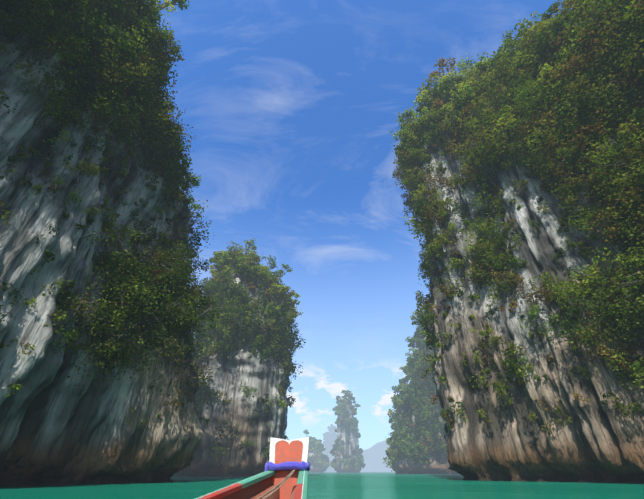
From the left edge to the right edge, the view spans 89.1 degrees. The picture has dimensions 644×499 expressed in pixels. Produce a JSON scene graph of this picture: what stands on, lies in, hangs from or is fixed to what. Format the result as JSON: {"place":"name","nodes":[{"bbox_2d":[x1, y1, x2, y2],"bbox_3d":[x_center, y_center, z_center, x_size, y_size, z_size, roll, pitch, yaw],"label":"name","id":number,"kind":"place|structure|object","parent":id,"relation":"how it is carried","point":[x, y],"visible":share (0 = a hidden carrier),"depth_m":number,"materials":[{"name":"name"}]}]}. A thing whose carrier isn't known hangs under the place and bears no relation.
{"place":"outdoors","nodes":[
{"label":"outdoors","id":0,"kind":"place"},
{"bbox_2d":[192,238,446,471],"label":"vegetation","id":1,"kind":"object","parent":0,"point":[415,403],"depth_m":107.19,"materials":[{"name":"green plant"}]},
{"bbox_2d":[0,0,643,435],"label":"vegetation","id":2,"kind":"object","parent":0,"point":[510,78],"depth_m":49.09,"materials":[{"name":"green plant"}]},
{"bbox_2d":[0,471,643,498],"bbox_3d":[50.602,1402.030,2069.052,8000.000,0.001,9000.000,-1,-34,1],"label":"lake water","id":3,"kind":"structure","parent":0,"point":[369,485],"depth_m":25.30,"materials":[{"name":"teal liquid"}]},
{"bbox_2d":[0,2,202,486],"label":"cliff","id":4,"kind":"structure","parent":3,"relation":"in","point":[54,431],"depth_m":35.58,"materials":[{"name":"stone"}]},
{"bbox_2d":[172,267,289,476],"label":"rock island","id":5,"kind":"structure","parent":3,"relation":"in","point":[258,430],"depth_m":83.05,"materials":[{"name":"stone"}]},
{"bbox_2d":[194,437,309,498],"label":"longtail boat","id":6,"kind":"object","parent":3,"relation":"on","point":[284,475],"visible":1,"depth_m":3.24,"materials":[{"name":"red paint"}]},
{"bbox_2d":[308,451,326,472],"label":"island","id":7,"kind":"structure","parent":3,"relation":"in","point":[316,469],"depth_m":266.51,"materials":[{"name":"stone"}]},
{"bbox_2d":[324,430,336,471],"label":"island","id":8,"kind":"structure","parent":3,"relation":"in","point":[330,456],"depth_m":583.76,"materials":[{"name":"stone"}]},
{"bbox_2d":[334,396,361,472],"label":"island","id":9,"kind":"structure","parent":3,"relation":"in","point":[351,444],"depth_m":252.27,"materials":[{"name":"stone"}]},
{"bbox_2d":[391,335,458,473],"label":"rock island","id":10,"kind":"structure","parent":3,"relation":"in","point":[440,463],"depth_m":137.89,"materials":[{"name":"stone"}]},
{"bbox_2d":[418,73,643,483],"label":"cliff","id":11,"kind":"structure","parent":3,"relation":"in","point":[512,443],"depth_m":48.82,"materials":[{"name":"stone"}]},
{"bbox_2d":[323,450,392,470],"bbox_3d":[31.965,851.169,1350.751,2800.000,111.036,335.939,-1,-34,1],"label":"hills","id":12,"kind":"structure","parent":0,"point":[374,461],"depth_m":1245.29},
{"bbox_2d":[149,0,571,449],"label":"sky","id":13,"kind":"structure","parent":0,"point":[292,107],"materials":[{"name":"blue"}]},
{"bbox_2d":[363,440,389,451],"bbox_3d":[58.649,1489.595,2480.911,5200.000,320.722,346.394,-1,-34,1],"label":"hills","id":14,"kind":"structure","parent":0,"point":[380,446],"depth_m":2503.29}
]}

